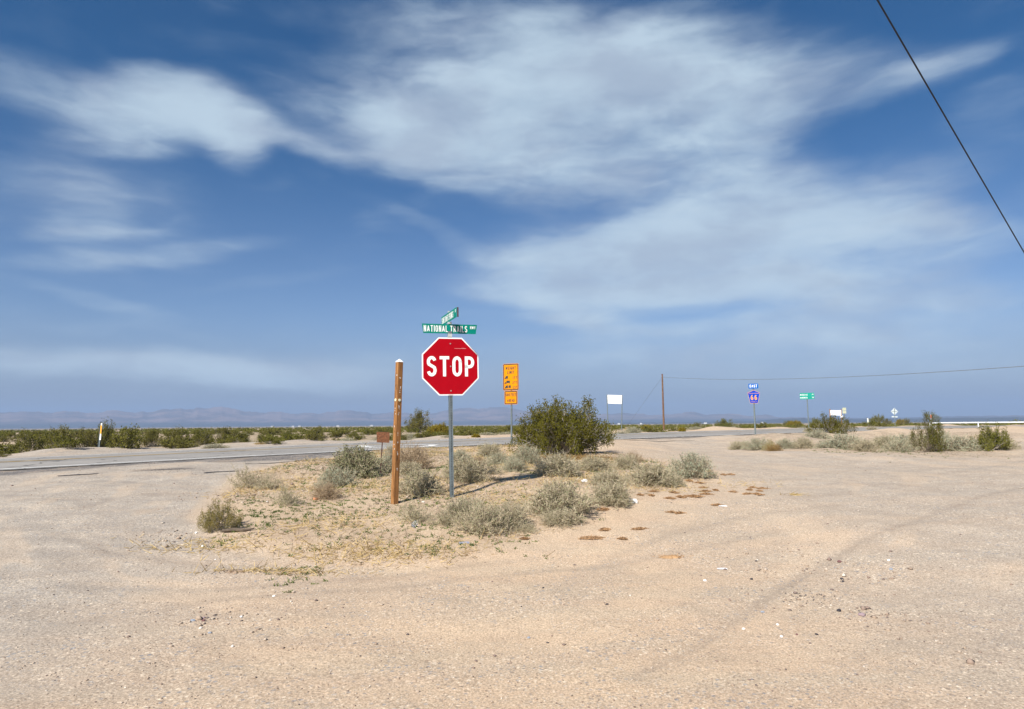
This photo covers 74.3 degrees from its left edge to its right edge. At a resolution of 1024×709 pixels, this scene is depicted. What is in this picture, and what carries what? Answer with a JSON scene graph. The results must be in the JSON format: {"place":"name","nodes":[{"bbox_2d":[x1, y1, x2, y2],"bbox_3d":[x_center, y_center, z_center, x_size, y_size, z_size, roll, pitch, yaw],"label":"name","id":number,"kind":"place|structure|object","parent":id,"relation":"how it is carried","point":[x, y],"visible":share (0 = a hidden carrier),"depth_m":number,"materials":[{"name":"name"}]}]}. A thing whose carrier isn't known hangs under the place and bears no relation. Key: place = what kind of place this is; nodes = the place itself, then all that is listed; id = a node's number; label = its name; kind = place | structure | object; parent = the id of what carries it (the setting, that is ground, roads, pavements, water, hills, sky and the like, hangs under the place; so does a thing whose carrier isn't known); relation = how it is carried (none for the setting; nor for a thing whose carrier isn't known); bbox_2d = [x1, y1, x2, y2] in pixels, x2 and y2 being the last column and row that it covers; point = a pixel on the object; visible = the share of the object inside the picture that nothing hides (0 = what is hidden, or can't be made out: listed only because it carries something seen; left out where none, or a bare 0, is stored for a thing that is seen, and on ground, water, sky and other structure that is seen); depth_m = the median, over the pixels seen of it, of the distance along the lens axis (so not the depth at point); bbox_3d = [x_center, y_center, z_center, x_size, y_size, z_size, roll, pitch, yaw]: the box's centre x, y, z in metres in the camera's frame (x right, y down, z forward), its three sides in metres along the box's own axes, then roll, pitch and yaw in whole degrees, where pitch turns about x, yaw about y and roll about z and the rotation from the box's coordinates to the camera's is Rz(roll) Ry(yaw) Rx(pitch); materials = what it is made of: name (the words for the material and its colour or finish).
{"place":"outdoors","nodes":[
{"label":"outdoors","id":0,"kind":"place"},
{"bbox_2d":[0,422,1023,708],"bbox_3d":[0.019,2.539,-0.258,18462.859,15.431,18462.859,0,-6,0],"label":"ground","id":1,"kind":"structure","parent":0,"point":[818,478],"depth_m":5.94,"materials":[{"name":"sand"}]},
{"bbox_2d":[1,442,27,452],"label":"creosote bush","id":2,"kind":"object","parent":1,"relation":"on","point":[12,447],"visible":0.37,"depth_m":29.37,"materials":[{"name":"green plant"}]},
{"bbox_2d":[6,428,46,451],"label":"creosote bush","id":3,"kind":"object","parent":1,"relation":"on","point":[40,444],"visible":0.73,"depth_m":32.57,"materials":[{"name":"green plant"}]},
{"bbox_2d":[32,431,58,442],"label":"creosote bush","id":4,"kind":"object","parent":1,"relation":"on","point":[46,437],"visible":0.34,"depth_m":39.79,"materials":[{"name":"green plant"}]},
{"bbox_2d":[45,424,77,447],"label":"creosote bush","id":5,"kind":"object","parent":1,"relation":"on","point":[61,430],"visible":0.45,"depth_m":34.40,"materials":[{"name":"green plant"}]},
{"bbox_2d":[44,434,84,448],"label":"creosote bush","id":6,"kind":"object","parent":1,"relation":"on","point":[70,443],"visible":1,"depth_m":23.62,"materials":[{"name":"green plant"}]},
{"bbox_2d":[76,427,102,447],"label":"creosote bush","id":7,"kind":"object","parent":1,"relation":"on","point":[89,439],"visible":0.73,"depth_m":35.43,"materials":[{"name":"green plant"}]},
{"bbox_2d":[86,417,119,446],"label":"creosote bush","id":8,"kind":"object","parent":1,"relation":"on","point":[105,432],"visible":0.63,"depth_m":36.02,"materials":[{"name":"green plant"}]},
{"bbox_2d":[105,423,141,448],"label":"creosote bush","id":9,"kind":"object","parent":1,"relation":"on","point":[128,438],"visible":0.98,"depth_m":24.78,"materials":[{"name":"green plant"}]},
{"bbox_2d":[140,427,160,446],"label":"creosote bush","id":10,"kind":"object","parent":1,"relation":"on","point":[151,437],"visible":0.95,"depth_m":41.26,"materials":[{"name":"green plant"}]},
{"bbox_2d":[158,424,190,445],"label":"creosote bush","id":11,"kind":"object","parent":1,"relation":"on","point":[179,433],"visible":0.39,"depth_m":40.90,"materials":[{"name":"green plant"}]},
{"bbox_2d":[156,433,193,447],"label":"creosote bush","id":12,"kind":"object","parent":1,"relation":"on","point":[167,441],"visible":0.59,"depth_m":33.81,"materials":[{"name":"green plant"}]},
{"bbox_2d":[165,439,200,448],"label":"creosote bush","id":13,"kind":"object","parent":1,"relation":"on","point":[183,445],"visible":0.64,"depth_m":28.30,"materials":[{"name":"green plant"}]},
{"bbox_2d":[185,427,215,444],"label":"creosote bush","id":14,"kind":"object","parent":1,"relation":"on","point":[200,436],"visible":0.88,"depth_m":41.71,"materials":[{"name":"green plant"}]},
{"bbox_2d":[201,443,230,448],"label":"desert shrub","id":15,"kind":"object","parent":1,"relation":"on","point":[214,445],"visible":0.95,"depth_m":26.38,"materials":[{"name":"plant"}]},
{"bbox_2d":[196,495,242,532],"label":"desert shrub","id":16,"kind":"object","parent":1,"relation":"on","point":[211,519],"visible":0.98,"depth_m":8.31,"materials":[{"name":"green plant"}]},
{"bbox_2d":[211,426,235,440],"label":"creosote bush","id":17,"kind":"object","parent":1,"relation":"on","point":[225,432],"visible":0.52,"depth_m":42.79,"materials":[{"name":"green plant"}]},
{"bbox_2d":[214,431,251,442],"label":"creosote bush","id":18,"kind":"object","parent":1,"relation":"on","point":[240,437],"visible":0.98,"depth_m":31.41,"materials":[{"name":"green plant"}]},
{"bbox_2d":[222,528,254,531],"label":"fallen branch","id":19,"kind":"object","parent":1,"relation":"on","point":[235,529],"visible":1,"depth_m":8.19,"materials":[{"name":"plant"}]},
{"bbox_2d":[224,463,275,489],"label":"desert shrub","id":20,"kind":"object","parent":1,"relation":"on","point":[245,480],"visible":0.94,"depth_m":11.92,"materials":[{"name":"beige plant"}]},
{"bbox_2d":[251,467,286,490],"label":"desert shrub","id":21,"kind":"object","parent":1,"relation":"on","point":[268,485],"visible":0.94,"depth_m":11.80,"materials":[{"name":"beige plant"}]},
{"bbox_2d":[256,436,284,443],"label":"creosote bush","id":22,"kind":"object","parent":1,"relation":"on","point":[272,440],"visible":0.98,"depth_m":29.38,"materials":[{"name":"green plant"}]},
{"bbox_2d":[272,480,301,506],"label":"desert shrub","id":23,"kind":"object","parent":1,"relation":"on","point":[287,496],"visible":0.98,"depth_m":9.76,"materials":[{"name":"beige plant"}]},
{"bbox_2d":[278,428,299,437],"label":"creosote bush","id":24,"kind":"object","parent":1,"relation":"on","point":[288,432],"visible":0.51,"depth_m":48.98,"materials":[{"name":"green plant"}]},
{"bbox_2d":[305,431,324,440],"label":"creosote bush","id":25,"kind":"object","parent":1,"relation":"on","point":[314,436],"visible":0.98,"depth_m":32.15,"materials":[{"name":"green plant"}]},
{"bbox_2d":[302,424,328,438],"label":"creosote bush","id":26,"kind":"object","parent":1,"relation":"on","point":[318,430],"visible":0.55,"depth_m":50.11,"materials":[{"name":"green plant"}]},
{"bbox_2d":[306,479,344,500],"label":"desert shrub","id":27,"kind":"object","parent":1,"relation":"on","point":[326,494],"visible":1,"depth_m":10.21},
{"bbox_2d":[326,426,344,437],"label":"creosote bush","id":28,"kind":"object","parent":1,"relation":"on","point":[333,434],"visible":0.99,"depth_m":51.15,"materials":[{"name":"green plant"}]},
{"bbox_2d":[313,463,368,487],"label":"desert shrub","id":29,"kind":"object","parent":1,"relation":"on","point":[339,479],"visible":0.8,"depth_m":11.73,"materials":[{"name":"plant"}]},
{"bbox_2d":[318,441,389,479],"bbox_3d":[-3.024,2.078,13.062,1.332,0.786,1.375,-5,-8,40],"label":"desert shrub","id":30,"kind":"object","parent":1,"relation":"on","point":[365,465],"visible":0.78,"depth_m":12.90,"materials":[{"name":"green plant"}]},
{"bbox_2d":[374,455,391,472],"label":"desert shrub","id":31,"kind":"object","parent":1,"relation":"on","point":[388,465],"visible":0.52,"depth_m":14.11,"materials":[{"name":"plant"}]},
{"bbox_2d":[377,432,389,472],"bbox_3d":[-2.683,2.096,13.939,0.270,0.990,0.030,3,-6,-12],"label":"rusty sign","id":32,"kind":"object","parent":1,"relation":"on","point":[382,437],"visible":0.82,"depth_m":13.96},
{"bbox_2d":[391,359,402,503],"bbox_3d":[-1.712,1.278,10.029,0.091,2.440,0.093,6,-8,-41],"label":"wooden post","id":33,"kind":"object","parent":1,"relation":"on","point":[396,432],"visible":0.96,"depth_m":10.01,"materials":[{"name":"brown wood"}]},
{"bbox_2d":[391,460,423,475],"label":"desert shrub","id":34,"kind":"object","parent":1,"relation":"on","point":[403,466],"visible":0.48,"depth_m":13.57,"materials":[{"name":"beige plant"}]},
{"bbox_2d":[387,496,440,523],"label":"desert shrub","id":35,"kind":"object","parent":1,"relation":"on","point":[414,513],"visible":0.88,"depth_m":8.76,"materials":[{"name":"beige plant"}]},
{"bbox_2d":[383,439,446,469],"bbox_3d":[-2.261,2.292,15.196,1.536,0.834,1.218,1,-6,-18],"label":"desert shrub","id":36,"kind":"object","parent":1,"relation":"on","point":[423,459],"visible":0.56,"depth_m":15.07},
{"bbox_2d":[388,466,448,497],"bbox_3d":[-1.396,2.006,10.728,1.034,0.574,1.024,-3,-6,21],"label":"desert shrub","id":37,"kind":"object","parent":1,"relation":"on","point":[418,485],"visible":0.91,"depth_m":10.62,"materials":[{"name":"plant"}]},
{"bbox_2d":[404,408,432,432],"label":"creosote bush","id":38,"kind":"object","parent":1,"relation":"on","point":[419,421],"visible":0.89,"depth_m":77.99,"materials":[{"name":"green plant"}]},
{"bbox_2d":[412,429,437,437],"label":"creosote bush","id":39,"kind":"object","parent":1,"relation":"on","point":[422,434],"visible":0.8,"depth_m":39.46,"materials":[{"name":"green plant"}]},
{"bbox_2d":[427,421,448,433],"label":"yellow bush","id":40,"kind":"object","parent":1,"relation":"on","point":[439,427],"visible":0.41,"depth_m":57.64,"materials":[{"name":"green plant"}]},
{"bbox_2d":[426,502,454,527],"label":"desert shrub","id":41,"kind":"object","parent":1,"relation":"on","point":[446,520],"visible":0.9,"depth_m":8.51,"materials":[{"name":"beige plant"}]},
{"bbox_2d":[422,307,478,497],"bbox_3d":[-0.984,0.908,10.589,0.761,3.214,0.688,-3,-7,28],"label":"stop sign","id":42,"kind":"object","parent":1,"relation":"on","point":[450,366],"visible":1,"depth_m":10.63,"materials":[{"name":"metal"}]},
{"bbox_2d":[104,443,808,577],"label":"dry grass","id":43,"kind":"structure","parent":1,"relation":"on","point":[264,569],"depth_m":8.26,"materials":[{"name":"plant"}]},
{"bbox_2d":[446,448,473,464],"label":"desert shrub","id":44,"kind":"object","parent":1,"relation":"on","point":[459,453],"visible":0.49,"depth_m":16.21,"materials":[{"name":"plant"}]},
{"bbox_2d":[438,494,488,522],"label":"desert shrub","id":45,"kind":"object","parent":1,"relation":"on","point":[464,503],"visible":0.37,"depth_m":8.74,"materials":[{"name":"beige plant"}]},
{"bbox_2d":[438,454,501,483],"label":"desert shrub","id":46,"kind":"object","parent":1,"relation":"on","point":[473,472],"visible":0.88,"depth_m":11.75,"materials":[{"name":"beige plant"}]},
{"bbox_2d":[448,495,516,535],"bbox_3d":[-0.297,1.972,8.254,0.834,0.531,0.842,-5,-8,40],"label":"desert shrub","id":47,"kind":"object","parent":1,"relation":"on","point":[487,521],"visible":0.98,"depth_m":8.12,"materials":[{"name":"green plant"}]},
{"bbox_2d":[474,440,502,456],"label":"desert shrub","id":48,"kind":"object","parent":1,"relation":"on","point":[487,449],"visible":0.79,"depth_m":17.95,"materials":[{"name":"beige plant"}]},
{"bbox_2d":[483,461,507,474],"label":"desert shrub","id":49,"kind":"object","parent":1,"relation":"on","point":[498,470],"visible":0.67,"depth_m":12.78,"materials":[{"name":"beige plant"}]},
{"bbox_2d":[482,452,509,464],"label":"desert shrub","id":50,"kind":"object","parent":1,"relation":"on","point":[502,459],"visible":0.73,"depth_m":15.22,"materials":[{"name":"beige plant"}]},
{"bbox_2d":[503,363,518,443],"bbox_3d":[-0.022,1.909,23.706,0.612,3.184,0.074,-3,-6,26],"label":"weight limit sign","id":51,"kind":"object","parent":1,"relation":"on","point":[510,377],"visible":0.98,"depth_m":23.75,"materials":[{"name":"metal"}]},
{"bbox_2d":[0,447,1023,708],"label":"pebbles","id":52,"kind":"object","parent":1,"relation":"on","point":[968,661],"visible":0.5,"depth_m":5.37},
{"bbox_2d":[0,419,1023,435],"bbox_3d":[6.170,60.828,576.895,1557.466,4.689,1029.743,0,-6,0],"label":"desert scrub","id":53,"kind":"object","parent":1,"relation":"on","point":[328,429],"visible":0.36,"depth_m":167.80,"materials":[{"name":"plant"}]},
{"bbox_2d":[126,468,900,614],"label":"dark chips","id":54,"kind":"object","parent":1,"relation":"on","point":[317,476],"visible":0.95,"depth_m":7.69,"materials":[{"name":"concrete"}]},
{"bbox_2d":[494,497,533,529],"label":"desert shrub","id":55,"kind":"object","parent":1,"relation":"on","point":[516,515],"visible":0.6,"depth_m":8.48,"materials":[{"name":"beige plant"}]},
{"bbox_2d":[498,455,529,471],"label":"desert shrub","id":56,"kind":"object","parent":1,"relation":"on","point":[516,464],"visible":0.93,"depth_m":13.05,"materials":[{"name":"plant"}]},
{"bbox_2d":[508,519,541,534],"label":"desert shrub","id":57,"kind":"object","parent":1,"relation":"on","point":[524,529],"visible":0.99,"depth_m":8.21,"materials":[{"name":"beige plant"}]},
{"bbox_2d":[509,442,542,464],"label":"desert shrub","id":58,"kind":"object","parent":1,"relation":"on","point":[529,456],"visible":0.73,"depth_m":16.06,"materials":[{"name":"beige plant"}]},
{"bbox_2d":[511,473,600,521],"bbox_3d":[0.562,1.942,9.302,1.321,0.696,1.307,-1,-6,7],"label":"desert shrub","id":59,"kind":"object","parent":1,"relation":"on","point":[551,494],"visible":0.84,"depth_m":9.14,"materials":[{"name":"green plant"}]},
{"bbox_2d":[528,447,583,477],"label":"desert shrub","id":60,"kind":"object","parent":1,"relation":"on","point":[560,466],"visible":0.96,"depth_m":12.51,"materials":[{"name":"beige plant"}]},
{"bbox_2d":[504,393,617,454],"bbox_3d":[1.518,2.040,19.981,3.283,1.873,2.705,-2,-6,18],"label":"creosote bush","id":61,"kind":"object","parent":1,"relation":"on","point":[572,431],"visible":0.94,"depth_m":19.50,"materials":[{"name":"green plant"}]},
{"bbox_2d":[536,506,588,528],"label":"desert shrub","id":62,"kind":"object","parent":1,"relation":"on","point":[566,518],"visible":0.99,"depth_m":8.60,"materials":[{"name":"beige plant"}]},
{"bbox_2d":[473,453,666,462],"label":"leaf litter","id":63,"kind":"object","parent":1,"relation":"on","point":[577,456],"visible":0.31,"depth_m":17.57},
{"bbox_2d":[575,453,620,472],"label":"desert shrub","id":64,"kind":"object","parent":1,"relation":"on","point":[596,463],"visible":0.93,"depth_m":13.64,"materials":[{"name":"beige plant"}]},
{"bbox_2d":[203,445,1009,592],"bbox_3d":[3.893,2.651,15.433,18.460,0.765,18.901,0,-6,0],"label":"green groundcover","id":65,"kind":"object","parent":1,"relation":"on","point":[335,509],"visible":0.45,"depth_m":9.26,"materials":[{"name":"plant"}]},
{"bbox_2d":[586,468,632,485],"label":"desert shrub","id":66,"kind":"object","parent":1,"relation":"on","point":[609,477],"visible":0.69,"depth_m":11.22,"materials":[{"name":"beige plant"}]},
{"bbox_2d":[588,478,636,508],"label":"desert shrub","id":67,"kind":"object","parent":1,"relation":"on","point":[618,493],"visible":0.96,"depth_m":9.67,"materials":[{"name":"beige plant"}]},
{"bbox_2d":[607,395,622,429],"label":"blank sign","id":68,"kind":"object","parent":1,"relation":"on","point":[614,399],"visible":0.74,"depth_m":80.66,"materials":[{"name":"metal"}]},
{"bbox_2d":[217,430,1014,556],"bbox_3d":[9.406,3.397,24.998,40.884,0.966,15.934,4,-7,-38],"label":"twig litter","id":69,"kind":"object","parent":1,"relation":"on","point":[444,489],"visible":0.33,"depth_m":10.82,"materials":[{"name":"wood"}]},
{"bbox_2d":[609,451,643,469],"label":"desert shrub","id":70,"kind":"object","parent":1,"relation":"on","point":[626,462],"visible":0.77,"depth_m":14.23,"materials":[{"name":"beige plant"}]},
{"bbox_2d":[621,458,687,488],"bbox_3d":[2.454,2.026,11.503,1.294,0.526,1.307,3,-7,-28],"label":"desert shrub","id":71,"kind":"object","parent":1,"relation":"on","point":[653,475],"visible":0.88,"depth_m":11.43,"materials":[{"name":"beige plant"}]},
{"bbox_2d":[662,374,664,429],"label":"utility pole","id":72,"kind":"object","parent":1,"relation":"on","point":[663,404],"visible":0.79,"depth_m":89.71,"materials":[{"name":"brown wood"}]},
{"bbox_2d":[668,366,1023,379],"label":"overhead line","id":73,"kind":"object","parent":72,"relation":"attached to","point":[871,375],"visible":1,"depth_m":50.82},
{"bbox_2d":[657,471,686,487],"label":"desert shrub","id":74,"kind":"object","parent":1,"relation":"on","point":[676,483],"visible":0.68,"depth_m":11.26,"materials":[{"name":"beige plant"}]},
{"bbox_2d":[667,448,719,478],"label":"desert shrub","id":75,"kind":"object","parent":1,"relation":"on","point":[692,465],"visible":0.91,"depth_m":12.43,"materials":[{"name":"beige plant"}]},
{"bbox_2d":[715,418,734,426],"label":"creosote bush","id":76,"kind":"object","parent":1,"relation":"on","point":[724,422],"visible":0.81,"depth_m":137.54,"materials":[{"name":"green plant"}]},
{"bbox_2d":[726,440,750,449],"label":"desert shrub","id":77,"kind":"object","parent":1,"relation":"on","point":[733,447],"visible":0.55,"depth_m":25.55,"materials":[{"name":"beige plant"}]},
{"bbox_2d":[748,384,759,434],"bbox_3d":[12.587,3.005,35.094,0.619,2.979,0.094,-1,-6,8],"label":"route marker","id":78,"kind":"object","parent":1,"relation":"on","point":[753,395],"visible":1,"depth_m":35.13,"materials":[{"name":"metal"}]},
{"bbox_2d":[735,437,775,449],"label":"desert shrub","id":79,"kind":"object","parent":1,"relation":"on","point":[757,444],"visible":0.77,"depth_m":23.95,"materials":[{"name":"beige plant"}]},
{"bbox_2d":[775,439,799,448],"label":"desert shrub","id":80,"kind":"object","parent":1,"relation":"on","point":[784,443],"visible":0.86,"depth_m":23.35,"materials":[{"name":"beige plant"}]},
{"bbox_2d":[791,436,818,448],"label":"desert shrub","id":81,"kind":"object","parent":1,"relation":"on","point":[804,443],"visible":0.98,"depth_m":23.03,"materials":[{"name":"beige plant"}]},
{"bbox_2d":[800,393,813,426],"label":"distance sign","id":82,"kind":"object","parent":1,"relation":"on","point":[807,396],"visible":0.99,"depth_m":50.86,"materials":[{"name":"metal"}]},
{"bbox_2d":[803,429,830,438],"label":"desert shrub","id":83,"kind":"object","parent":1,"relation":"on","point":[815,434],"visible":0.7,"depth_m":29.00,"materials":[{"name":"beige plant"}]},
{"bbox_2d":[812,439,839,448],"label":"desert shrub","id":84,"kind":"object","parent":1,"relation":"on","point":[820,445],"visible":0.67,"depth_m":22.16,"materials":[{"name":"beige plant"}]},
{"bbox_2d":[805,413,858,433],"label":"creosote bush","id":85,"kind":"object","parent":1,"relation":"on","point":[833,426],"visible":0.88,"depth_m":37.49,"materials":[{"name":"green plant"}]},
{"bbox_2d":[818,432,864,449],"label":"desert shrub","id":86,"kind":"object","parent":1,"relation":"on","point":[840,444],"visible":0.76,"depth_m":21.97,"materials":[{"name":"beige plant"}]},
{"bbox_2d":[846,438,879,451],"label":"desert shrub","id":87,"kind":"object","parent":1,"relation":"on","point":[865,446],"visible":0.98,"depth_m":20.57,"materials":[{"name":"beige plant"}]},
{"bbox_2d":[871,434,901,448],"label":"desert shrub","id":88,"kind":"object","parent":1,"relation":"on","point":[880,441],"visible":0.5,"depth_m":22.59,"materials":[{"name":"beige plant"}]},
{"bbox_2d":[879,437,919,451],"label":"desert shrub","id":89,"kind":"object","parent":1,"relation":"on","point":[899,445],"visible":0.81,"depth_m":21.11,"materials":[{"name":"beige plant"}]},
{"bbox_2d":[904,434,936,450],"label":"desert shrub","id":90,"kind":"object","parent":1,"relation":"on","point":[915,445],"visible":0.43,"depth_m":21.68,"materials":[{"name":"beige plant"}]},
{"bbox_2d":[909,410,949,452],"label":"creosote bush","id":91,"kind":"object","parent":1,"relation":"on","point":[935,438],"visible":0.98,"depth_m":20.15,"materials":[{"name":"green plant"}]},
{"bbox_2d":[925,434,986,451],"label":"desert shrub","id":92,"kind":"object","parent":1,"relation":"on","point":[964,445],"visible":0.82,"depth_m":20.30,"materials":[{"name":"beige plant"}]},
{"bbox_2d":[929,422,1023,426],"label":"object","id":93,"kind":"object","parent":1,"relation":"on","point":[977,422],"visible":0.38,"depth_m":60.02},
{"bbox_2d":[969,420,1013,450],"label":"creosote bush","id":94,"kind":"object","parent":1,"relation":"on","point":[991,437],"visible":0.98,"depth_m":19.98,"materials":[{"name":"green plant"}]},
{"bbox_2d":[969,438,1021,449],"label":"desert shrub","id":95,"kind":"object","parent":1,"relation":"on","point":[1012,444],"visible":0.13,"depth_m":20.31,"materials":[{"name":"beige plant"}]},
{"bbox_2d":[0,406,1023,428],"bbox_3d":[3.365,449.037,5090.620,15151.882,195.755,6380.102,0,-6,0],"label":"hills","id":96,"kind":"structure","parent":0,"point":[221,416],"depth_m":5382.87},
{"bbox_2d":[0,425,1023,469],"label":"road","id":97,"kind":"structure","parent":0,"point":[25,463],"depth_m":23.86,"materials":[{"name":"asphalt"}]},
{"bbox_2d":[8,427,982,468],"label":"road edge line","id":98,"kind":"object","parent":97,"relation":"on","point":[295,453],"visible":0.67,"depth_m":19.71,"materials":[{"name":"white paint"}]},
{"bbox_2d":[9,425,1011,461],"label":"road centre line","id":99,"kind":"object","parent":97,"relation":"on","point":[303,447],"visible":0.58,"depth_m":23.87,"materials":[{"name":"yellow paint"}]},
{"bbox_2d":[0,0,1023,417],"label":"sky","id":100,"kind":"structure","parent":0,"point":[261,206],"materials":[{"name":"blue"}]},
{"bbox_2d":[600,417,1023,423],"bbox_3d":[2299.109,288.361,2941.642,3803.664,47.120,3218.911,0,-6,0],"label":"hills","id":101,"kind":"structure","parent":0,"point":[994,419],"depth_m":3256.23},
{"bbox_2d":[877,0,1023,252],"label":"overhead cable","id":102,"kind":"object","parent":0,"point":[904,46],"visible":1,"depth_m":8.98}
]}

